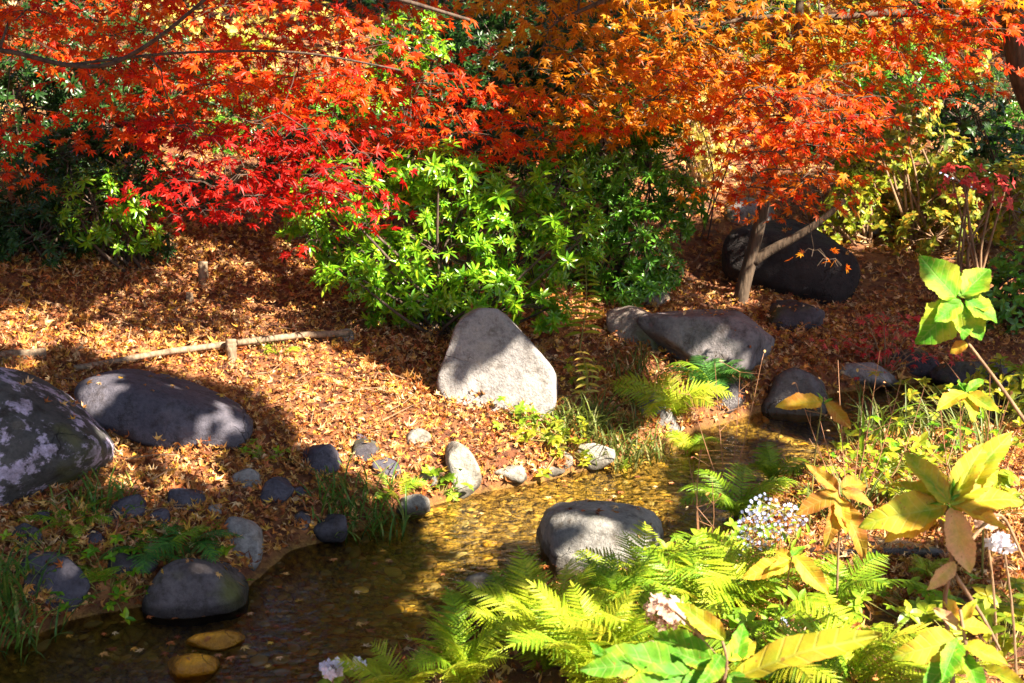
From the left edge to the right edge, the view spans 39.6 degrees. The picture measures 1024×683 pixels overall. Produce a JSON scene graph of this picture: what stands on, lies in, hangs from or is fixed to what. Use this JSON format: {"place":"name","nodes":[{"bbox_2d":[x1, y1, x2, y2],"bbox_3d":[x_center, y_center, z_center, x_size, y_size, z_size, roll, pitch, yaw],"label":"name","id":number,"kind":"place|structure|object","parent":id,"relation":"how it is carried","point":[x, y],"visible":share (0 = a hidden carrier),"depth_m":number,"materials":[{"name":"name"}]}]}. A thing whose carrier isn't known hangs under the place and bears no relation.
{"place":"outdoors","nodes":[
{"label":"outdoors","id":0,"kind":"place"},
{"bbox_2d":[0,0,1023,682],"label":"ground","id":1,"kind":"structure","parent":0,"point":[314,552],"depth_m":6.35,"materials":[{"name":"soil"}]},
{"bbox_2d":[14,550,89,614],"bbox_3d":[-1.653,0.871,5.014,0.309,0.305,0.345,-6,16,-21],"label":"rock","id":2,"kind":"object","parent":1,"relation":"on","point":[68,582],"visible":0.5,"depth_m":4.91,"materials":[{"name":"grey stone"}]},
{"bbox_2d":[0,534,106,665],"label":"grass tuft","id":3,"kind":"object","parent":1,"relation":"on","point":[14,609],"visible":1,"depth_m":4.76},
{"bbox_2d":[0,367,115,505],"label":"boulder","id":4,"kind":"object","parent":1,"relation":"on","point":[43,445],"visible":0.72,"depth_m":5.29,"materials":[{"name":"stone"}]},
{"bbox_2d":[15,496,113,536],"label":"fern","id":5,"kind":"object","parent":1,"relation":"on","point":[77,527],"visible":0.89,"depth_m":5.17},
{"bbox_2d":[0,21,133,181],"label":"bush","id":6,"kind":"object","parent":1,"relation":"on","point":[54,102],"visible":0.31,"depth_m":8.59,"materials":[{"name":"green plant"}]},
{"bbox_2d":[0,0,141,37],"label":"bush","id":7,"kind":"object","parent":1,"relation":"on","point":[24,5],"visible":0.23,"depth_m":11.60,"materials":[{"name":"red plant"}]},
{"bbox_2d":[0,147,177,269],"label":"bush","id":8,"kind":"object","parent":1,"relation":"on","point":[11,241],"visible":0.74,"depth_m":7.38,"materials":[{"name":"green plant"}]},
{"bbox_2d":[0,148,179,237],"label":"bush","id":9,"kind":"object","parent":1,"relation":"on","point":[137,179],"visible":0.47,"depth_m":7.50,"materials":[{"name":"green plant"}]},
{"bbox_2d":[33,461,171,524],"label":"grass tuft","id":10,"kind":"object","parent":1,"relation":"on","point":[109,490],"visible":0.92,"depth_m":5.30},
{"bbox_2d":[59,534,148,624],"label":"weed","id":11,"kind":"object","parent":1,"relation":"on","point":[91,550],"visible":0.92,"depth_m":4.99,"materials":[{"name":"green plant"}]},
{"bbox_2d":[26,84,194,187],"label":"bush","id":12,"kind":"object","parent":1,"relation":"on","point":[95,144],"visible":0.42,"depth_m":8.31,"materials":[{"name":"red plant"}]},
{"bbox_2d":[51,167,182,271],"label":"bush","id":13,"kind":"object","parent":1,"relation":"on","point":[103,234],"visible":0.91,"depth_m":7.33,"materials":[{"name":"green plant"}]},
{"bbox_2d":[0,11,241,121],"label":"maple foliage","id":14,"kind":"object","parent":1,"relation":"on","point":[138,90],"visible":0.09,"depth_m":9.86,"materials":[{"name":"red plant"}]},
{"bbox_2d":[74,341,225,370],"bbox_3d":[-1.645,0.062,6.560,0.744,0.044,0.036,-9,18,-31],"label":"log","id":15,"kind":"object","parent":1,"relation":"on","point":[183,349],"visible":0.97,"depth_m":6.55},
{"bbox_2d":[95,524,210,574],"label":"fern","id":16,"kind":"object","parent":1,"relation":"on","point":[176,539],"visible":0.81,"depth_m":5.09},
{"bbox_2d":[74,369,252,450],"bbox_3d":[-1.475,0.346,6.054,0.740,0.460,0.581,-3,15,-10],"label":"boulder","id":17,"kind":"object","parent":1,"relation":"on","point":[181,413],"visible":0.77,"depth_m":5.82,"materials":[{"name":"grey stone"}]},
{"bbox_2d":[126,517,244,563],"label":"fern","id":18,"kind":"object","parent":1,"relation":"on","point":[206,541],"visible":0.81,"depth_m":5.09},
{"bbox_2d":[142,558,248,626],"bbox_3d":[-1.138,0.940,5.107,0.391,0.384,0.377,-3,15,-12],"label":"rock","id":19,"kind":"object","parent":1,"relation":"on","point":[186,593],"visible":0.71,"depth_m":4.95,"materials":[{"name":"stone"}]},
{"bbox_2d":[93,0,357,56],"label":"bush","id":20,"kind":"object","parent":1,"relation":"on","point":[198,30],"visible":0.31,"depth_m":12.01,"materials":[{"name":"orange plant"}]},
{"bbox_2d":[221,516,263,570],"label":"rock","id":21,"kind":"object","parent":1,"relation":"on","point":[251,533],"visible":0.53,"depth_m":5.25,"materials":[{"name":"grey stone"}]},
{"bbox_2d":[189,63,382,157],"bbox_3d":[-1.508,-1.545,9.633,1.412,0.691,0.749,0,15,0],"label":"bush","id":22,"kind":"object","parent":1,"relation":"on","point":[336,110],"visible":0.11,"depth_m":9.45,"materials":[{"name":"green plant"}]},
{"bbox_2d":[237,330,350,345],"bbox_3d":[-1.058,-0.019,6.909,0.584,0.061,0.044,-9,17,-29],"label":"log","id":23,"kind":"object","parent":1,"relation":"on","point":[289,336],"visible":0.98,"depth_m":6.90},
{"bbox_2d":[0,0,632,260],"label":"maple tree","id":24,"kind":"object","parent":1,"relation":"on","point":[232,52],"visible":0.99,"depth_m":6.85,"materials":[{"name":"red plant"}]},
{"bbox_2d":[303,444,341,475],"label":"stone","id":25,"kind":"object","parent":1,"relation":"on","point":[320,456],"visible":0.78,"depth_m":5.83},
{"bbox_2d":[313,513,347,543],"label":"stone","id":26,"kind":"object","parent":1,"relation":"on","point":[328,528],"visible":0.81,"depth_m":5.56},
{"bbox_2d":[304,452,426,545],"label":"grass tuft","id":27,"kind":"object","parent":1,"relation":"on","point":[405,518],"visible":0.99,"depth_m":5.71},
{"bbox_2d":[329,4,455,159],"bbox_3d":[-0.808,-1.680,9.539,0.872,1.141,0.482,0,15,0],"label":"bush","id":28,"kind":"object","parent":1,"relation":"on","point":[443,52],"visible":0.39,"depth_m":9.43,"materials":[{"name":"green plant"}]},
{"bbox_2d":[335,638,464,682],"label":"fern","id":29,"kind":"object","parent":1,"relation":"on","point":[382,676],"visible":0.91,"depth_m":4.10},
{"bbox_2d":[240,103,561,202],"bbox_3d":[-0.662,-1.181,9.012,2.086,0.709,0.766,0,15,0],"label":"bush","id":30,"kind":"object","parent":1,"relation":"on","point":[428,125],"visible":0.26,"depth_m":8.89,"materials":[{"name":"red plant"}]},
{"bbox_2d":[272,137,609,335],"bbox_3d":[-0.360,-0.478,7.089,1.684,1.054,0.722,0,15,0],"label":"bush","id":31,"kind":"object","parent":1,"relation":"on","point":[504,282],"visible":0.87,"depth_m":7.03,"materials":[{"name":"green plant"}]},
{"bbox_2d":[445,441,481,499],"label":"stone","id":32,"kind":"object","parent":1,"relation":"on","point":[458,455],"visible":0.8,"depth_m":6.04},
{"bbox_2d":[404,586,544,682],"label":"fern","id":33,"kind":"object","parent":1,"relation":"on","point":[463,665],"visible":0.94,"depth_m":4.16,"materials":[{"name":"plant"}]},
{"bbox_2d":[346,0,616,161],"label":"bush","id":34,"kind":"object","parent":1,"relation":"on","point":[480,39],"visible":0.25,"depth_m":9.91,"materials":[{"name":"green plant"}]},
{"bbox_2d":[440,550,541,636],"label":"fern","id":35,"kind":"object","parent":1,"relation":"on","point":[472,602],"visible":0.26,"depth_m":4.54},
{"bbox_2d":[436,308,557,418],"bbox_3d":[-0.071,0.112,6.763,0.585,0.617,0.534,0,15,0],"label":"boulder","id":36,"kind":"object","parent":1,"relation":"on","point":[493,353],"visible":0.8,"depth_m":6.55,"materials":[{"name":"grey stone"}]},
{"bbox_2d":[0,387,1022,682],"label":"streambed pebbles","id":37,"kind":"object","parent":1,"relation":"on","point":[392,611],"visible":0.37,"depth_m":5.53,"materials":[{"name":"stone"}]},
{"bbox_2d":[0,0,1023,682],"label":"fallen leaves","id":38,"kind":"object","parent":1,"relation":"on","point":[64,342],"depth_m":6.66,"materials":[{"name":"plant"}]},
{"bbox_2d":[453,545,614,672],"bbox_3d":[0.098,0.849,4.252,0.474,0.304,0.483,14,21,43],"label":"fern","id":39,"kind":"object","parent":1,"relation":"on","point":[514,608],"visible":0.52,"depth_m":4.28,"materials":[{"name":"plant"}]},
{"bbox_2d":[418,0,689,32],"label":"bush","id":40,"kind":"object","parent":1,"relation":"on","point":[450,3],"visible":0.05,"depth_m":13.16,"materials":[{"name":"orange plant"}]},
{"bbox_2d":[510,414,630,477],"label":"weed","id":41,"kind":"object","parent":1,"relation":"on","point":[555,440],"visible":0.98,"depth_m":6.33,"materials":[{"name":"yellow plant"}]},
{"bbox_2d":[564,257,602,355],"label":"fern","id":42,"kind":"object","parent":1,"relation":"on","point":[596,315],"visible":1,"depth_m":7.04,"materials":[{"name":"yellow plant"}]},
{"bbox_2d":[504,579,681,682],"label":"fern","id":43,"kind":"object","parent":1,"relation":"on","point":[574,650],"visible":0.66,"depth_m":4.00,"materials":[{"name":"green plant"}]},
{"bbox_2d":[535,500,663,584],"bbox_3d":[0.344,0.788,5.493,0.502,0.307,0.431,0,15,0],"label":"boulder","id":44,"kind":"object","parent":1,"relation":"on","point":[563,532],"visible":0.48,"depth_m":5.37,"materials":[{"name":"grey stone"}]},
{"bbox_2d":[550,383,658,473],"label":"grass tuft","id":45,"kind":"object","parent":1,"relation":"on","point":[596,415],"visible":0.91,"depth_m":6.46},
{"bbox_2d":[507,80,713,306],"bbox_3d":[0.574,-0.772,7.829,1.106,1.336,0.699,-8,17,-27],"label":"bush","id":46,"kind":"object","parent":1,"relation":"on","point":[615,188],"visible":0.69,"depth_m":7.79,"materials":[{"name":"green plant"}]},
{"bbox_2d":[567,540,662,616],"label":"fern","id":47,"kind":"object","parent":1,"relation":"on","point":[600,577],"visible":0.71,"depth_m":4.55,"materials":[{"name":"green plant"}]},
{"bbox_2d":[572,521,687,594],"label":"fern","id":48,"kind":"object","parent":1,"relation":"on","point":[635,557],"visible":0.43,"depth_m":4.83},
{"bbox_2d":[589,394,677,466],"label":"grass tuft","id":49,"kind":"object","parent":1,"relation":"on","point":[654,448],"visible":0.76,"depth_m":6.57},
{"bbox_2d":[606,306,661,352],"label":"boulder","id":50,"kind":"object","parent":1,"relation":"on","point":[623,319],"visible":0.37,"depth_m":7.44,"materials":[{"name":"grey stone"}]},
{"bbox_2d":[581,18,696,168],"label":"bush","id":51,"kind":"object","parent":1,"relation":"on","point":[648,36],"visible":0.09,"depth_m":9.81,"materials":[{"name":"orange plant"}]},
{"bbox_2d":[556,582,729,675],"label":"fern","id":52,"kind":"object","parent":1,"relation":"on","point":[640,611],"visible":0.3,"depth_m":4.03,"materials":[{"name":"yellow plant"}]},
{"bbox_2d":[642,592,685,631],"bbox_3d":[0.369,0.868,3.495,0.102,0.534,0.110,-9,17,-30],"label":"flower head","id":53,"kind":"object","parent":1,"relation":"on","point":[667,615],"visible":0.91,"depth_m":3.42},
{"bbox_2d":[611,371,734,418],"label":"fern","id":54,"kind":"object","parent":1,"relation":"on","point":[678,404],"visible":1,"depth_m":6.78,"materials":[{"name":"yellow plant"}]},
{"bbox_2d":[610,546,785,616],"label":"fern","id":55,"kind":"object","parent":1,"relation":"on","point":[682,590],"visible":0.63,"depth_m":4.63,"materials":[{"name":"green plant"}]},
{"bbox_2d":[653,54,750,188],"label":"bush","id":56,"kind":"object","parent":1,"relation":"on","point":[704,165],"visible":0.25,"depth_m":9.72,"materials":[{"name":"yellow plant"}]},
{"bbox_2d":[636,309,774,374],"bbox_3d":[1.026,0.017,7.519,0.633,0.431,0.642,7,16,23],"label":"boulder","id":57,"kind":"object","parent":1,"relation":"on","point":[690,334],"visible":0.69,"depth_m":7.24,"materials":[{"name":"grey stone"}]},
{"bbox_2d":[656,355,755,391],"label":"fern","id":58,"kind":"object","parent":1,"relation":"on","point":[720,378],"visible":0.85,"depth_m":7.05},
{"bbox_2d":[647,517,778,566],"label":"weed","id":59,"kind":"object","parent":1,"relation":"on","point":[731,523],"visible":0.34,"depth_m":5.19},
{"bbox_2d":[579,602,882,682],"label":"broad leaf shrub","id":60,"kind":"object","parent":1,"relation":"on","point":[667,656],"visible":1,"depth_m":3.28,"materials":[{"name":"plant"}]},
{"bbox_2d":[677,462,797,520],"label":"fern","id":61,"kind":"object","parent":1,"relation":"on","point":[734,508],"visible":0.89,"depth_m":5.83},
{"bbox_2d":[452,0,1023,165],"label":"maple tree","id":62,"kind":"object","parent":1,"relation":"on","point":[1008,21],"visible":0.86,"depth_m":7.35,"materials":[{"name":"orange plant"}]},
{"bbox_2d":[662,526,819,618],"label":"fern","id":63,"kind":"object","parent":1,"relation":"on","point":[747,557],"visible":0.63,"depth_m":4.63,"materials":[{"name":"plant"}]},
{"bbox_2d":[571,0,941,305],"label":"maple tree","id":64,"kind":"object","parent":1,"relation":"on","point":[771,159],"visible":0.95,"depth_m":6.99,"materials":[{"name":"orange plant"}]},
{"bbox_2d":[649,0,865,54],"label":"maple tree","id":65,"kind":"object","parent":1,"relation":"on","point":[725,27],"visible":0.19,"depth_m":13.00,"materials":[{"name":"orange plant"}]},
{"bbox_2d":[702,623,842,682],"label":"fern","id":66,"kind":"object","parent":1,"relation":"on","point":[793,669],"visible":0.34,"depth_m":3.85,"materials":[{"name":"yellow plant"}]},
{"bbox_2d":[737,493,815,561],"bbox_3d":[0.890,0.668,4.871,0.276,0.341,0.270,0,15,0],"label":"aster","id":67,"kind":"object","parent":1,"relation":"on","point":[766,530],"visible":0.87,"depth_m":4.83,"materials":[{"name":"white plant"}]},
{"bbox_2d":[739,442,816,486],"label":"fern","id":68,"kind":"object","parent":1,"relation":"on","point":[769,466],"visible":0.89,"depth_m":6.21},
{"bbox_2d":[741,546,828,603],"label":"broad leaf shrub","id":69,"kind":"object","parent":1,"relation":"on","point":[810,572],"visible":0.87,"depth_m":4.41,"materials":[{"name":"plant"}]},
{"bbox_2d":[676,586,895,650],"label":"weed","id":70,"kind":"object","parent":1,"relation":"on","point":[741,615],"visible":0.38,"depth_m":4.33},
{"bbox_2d":[722,219,859,304],"bbox_3d":[1.694,-0.456,8.601,0.812,0.531,0.713,4,16,14],"label":"boulder","id":71,"kind":"object","parent":1,"relation":"on","point":[801,277],"visible":0.59,"depth_m":8.29,"materials":[{"name":"stone"}]},
{"bbox_2d":[761,367,827,423],"bbox_3d":[1.448,0.276,7.296,0.342,0.344,0.387,3,15,12],"label":"rock","id":72,"kind":"object","parent":1,"relation":"on","point":[781,388],"visible":0.84,"depth_m":7.15,"materials":[{"name":"stone"}]},
{"bbox_2d":[767,299,824,331],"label":"stone","id":73,"kind":"object","parent":1,"relation":"on","point":[786,315],"visible":0.67,"depth_m":7.94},
{"bbox_2d":[775,392,850,528],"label":"broad leaf shrub","id":74,"kind":"object","parent":1,"relation":"on","point":[836,412],"visible":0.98,"depth_m":5.22,"materials":[{"name":"plant"}]},
{"bbox_2d":[795,464,872,597],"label":"broad leaf shrub","id":75,"kind":"object","parent":1,"relation":"on","point":[845,515],"visible":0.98,"depth_m":4.46,"materials":[{"name":"plant"}]},
{"bbox_2d":[775,457,906,526],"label":"grass tuft","id":76,"kind":"object","parent":1,"relation":"on","point":[872,491],"visible":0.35,"depth_m":5.51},
{"bbox_2d":[774,550,923,614],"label":"fern","id":77,"kind":"object","parent":1,"relation":"on","point":[844,588],"visible":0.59,"depth_m":4.58,"materials":[{"name":"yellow plant"}]},
{"bbox_2d":[766,590,944,682],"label":"fern","id":78,"kind":"object","parent":1,"relation":"on","point":[842,662],"visible":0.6,"depth_m":3.98,"materials":[{"name":"green plant"}]},
{"bbox_2d":[791,351,924,511],"bbox_3d":[1.301,0.359,5.391,0.441,0.734,0.264,-10,18,-33],"label":"dry plant","id":79,"kind":"object","parent":1,"relation":"on","point":[840,431],"visible":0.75,"depth_m":5.39,"materials":[{"name":"brown plant"}]},
{"bbox_2d":[774,442,949,497],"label":"weed","id":80,"kind":"object","parent":1,"relation":"on","point":[868,472],"visible":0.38,"depth_m":5.75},
{"bbox_2d":[816,134,911,244],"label":"bush","id":81,"kind":"object","parent":1,"relation":"on","point":[866,214],"visible":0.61,"depth_m":9.01,"materials":[{"name":"yellow plant"}]},
{"bbox_2d":[837,362,897,387],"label":"stone","id":82,"kind":"object","parent":1,"relation":"on","point":[888,377],"visible":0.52,"depth_m":7.55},
{"bbox_2d":[732,0,1003,118],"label":"maple tree","id":83,"kind":"object","parent":1,"relation":"on","point":[979,69],"visible":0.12,"depth_m":11.25,"materials":[{"name":"orange plant"}]},
{"bbox_2d":[804,534,947,559],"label":"rock","id":84,"kind":"object","parent":1,"relation":"on","point":[888,549],"visible":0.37,"depth_m":5.00,"materials":[{"name":"stone"}]},
{"bbox_2d":[812,381,963,452],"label":"grass tuft","id":85,"kind":"object","parent":1,"relation":"on","point":[873,422],"visible":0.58,"depth_m":6.29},
{"bbox_2d":[810,312,976,380],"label":"maple seedling","id":86,"kind":"object","parent":1,"relation":"on","point":[889,350],"visible":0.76,"depth_m":7.59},
{"bbox_2d":[816,97,972,231],"bbox_3d":[2.473,-1.178,9.356,1.135,0.927,0.578,-2,15,-8],"label":"bush","id":87,"kind":"object","parent":1,"relation":"on","point":[887,199],"visible":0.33,"depth_m":9.26,"materials":[{"name":"yellow plant"}]},
{"bbox_2d":[826,407,1004,469],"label":"weed","id":88,"kind":"object","parent":1,"relation":"on","point":[892,442],"visible":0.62,"depth_m":5.98,"materials":[{"name":"green plant"}]},
{"bbox_2d":[828,416,1023,480],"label":"weed","id":89,"kind":"object","parent":1,"relation":"on","point":[922,440],"visible":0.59,"depth_m":5.85,"materials":[{"name":"green plant"}]},
{"bbox_2d":[832,27,1023,181],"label":"bush","id":90,"kind":"object","parent":1,"relation":"on","point":[1002,118],"visible":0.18,"depth_m":10.02,"materials":[{"name":"green plant"}]},
{"bbox_2d":[847,70,1023,263],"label":"bush","id":91,"kind":"object","parent":1,"relation":"on","point":[945,232],"visible":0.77,"depth_m":8.92,"materials":[{"name":"yellow plant"}]},
{"bbox_2d":[851,571,1023,631],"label":"weed","id":92,"kind":"object","parent":1,"relation":"on","point":[931,598],"visible":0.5,"depth_m":4.43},
{"bbox_2d":[858,433,1023,682],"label":"broad leaf shrub","id":93,"kind":"object","parent":1,"relation":"on","point":[919,508],"visible":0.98,"depth_m":3.64,"materials":[{"name":"yellow plant"}]},
{"bbox_2d":[867,371,1023,434],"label":"weed","id":94,"kind":"object","parent":1,"relation":"on","point":[925,380],"visible":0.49,"depth_m":6.61,"materials":[{"name":"green plant"}]},
{"bbox_2d":[870,577,1023,672],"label":"weed","id":95,"kind":"object","parent":1,"relation":"on","point":[988,610],"visible":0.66,"depth_m":4.11,"materials":[{"name":"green plant"}]},
{"bbox_2d":[877,49,1022,138],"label":"bush","id":96,"kind":"object","parent":1,"relation":"on","point":[1002,85],"visible":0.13,"depth_m":11.05,"materials":[{"name":"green plant"}]},
{"bbox_2d":[877,434,1023,521],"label":"weed","id":97,"kind":"object","parent":1,"relation":"on","point":[1006,478],"visible":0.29,"depth_m":5.33,"materials":[{"name":"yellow plant"}]},
{"bbox_2d":[889,599,1023,682],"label":"broad leaf shrub","id":98,"kind":"object","parent":1,"relation":"on","point":[940,651],"visible":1,"depth_m":3.39,"materials":[{"name":"plant"}]},
{"bbox_2d":[904,382,1022,456],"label":"grass tuft","id":99,"kind":"object","parent":1,"relation":"on","point":[981,422],"visible":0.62,"depth_m":6.20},
{"bbox_2d":[908,65,1023,215],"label":"bush","id":100,"kind":"object","parent":1,"relation":"on","point":[983,151],"visible":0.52,"depth_m":9.39,"materials":[{"name":"green plant"}]},
{"bbox_2d":[936,378,1000,577],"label":"broad leaf shrub","id":101,"kind":"object","parent":1,"relation":"on","point":[974,400],"visible":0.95,"depth_m":4.57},
{"bbox_2d":[915,256,1023,422],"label":"broad leaf shrub","id":102,"kind":"object","parent":1,"relation":"on","point":[948,315],"visible":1,"depth_m":4.00,"materials":[{"name":"green plant"}]},
{"bbox_2d":[929,361,1013,393],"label":"stone","id":103,"kind":"object","parent":1,"relation":"on","point":[939,374],"visible":0.43,"depth_m":7.53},
{"bbox_2d":[936,162,1014,272],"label":"bush","id":104,"kind":"object","parent":1,"relation":"on","point":[965,180],"visible":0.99,"depth_m":8.49,"materials":[{"name":"plant"}]},
{"bbox_2d":[960,227,1023,334],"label":"bush","id":105,"kind":"object","parent":1,"relation":"on","point":[1002,300],"visible":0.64,"depth_m":8.03,"materials":[{"name":"green plant"}]},
{"bbox_2d":[963,353,1023,424],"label":"bush","id":106,"kind":"object","parent":1,"relation":"on","point":[1015,386],"visible":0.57,"depth_m":6.79,"materials":[{"name":"green plant"}]},
{"bbox_2d":[984,531,1017,673],"bbox_3d":[1.349,0.734,3.935,0.115,0.459,0.084,-7,17,-24],"label":"flower head","id":107,"kind":"object","parent":1,"relation":"on","point":[998,543],"visible":0.96,"depth_m":3.88},
{"bbox_2d":[241,383,1019,639],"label":"stream water","id":108,"kind":"structure","parent":0,"point":[688,471],"depth_m":6.64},
{"bbox_2d":[167,653,219,682],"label":"rock","id":109,"kind":"object","parent":108,"relation":"in","point":[198,668],"visible":1,"depth_m":4.54,"materials":[{"name":"stone"}]},
{"bbox_2d":[185,629,245,651],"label":"rock","id":110,"kind":"object","parent":108,"relation":"in","point":[221,640],"visible":1,"depth_m":4.71,"materials":[{"name":"stone"}]},
{"bbox_2d":[66,452,834,678],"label":"floating leaves","id":111,"kind":"object","parent":108,"relation":"on","point":[359,623],"visible":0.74,"depth_m":4.86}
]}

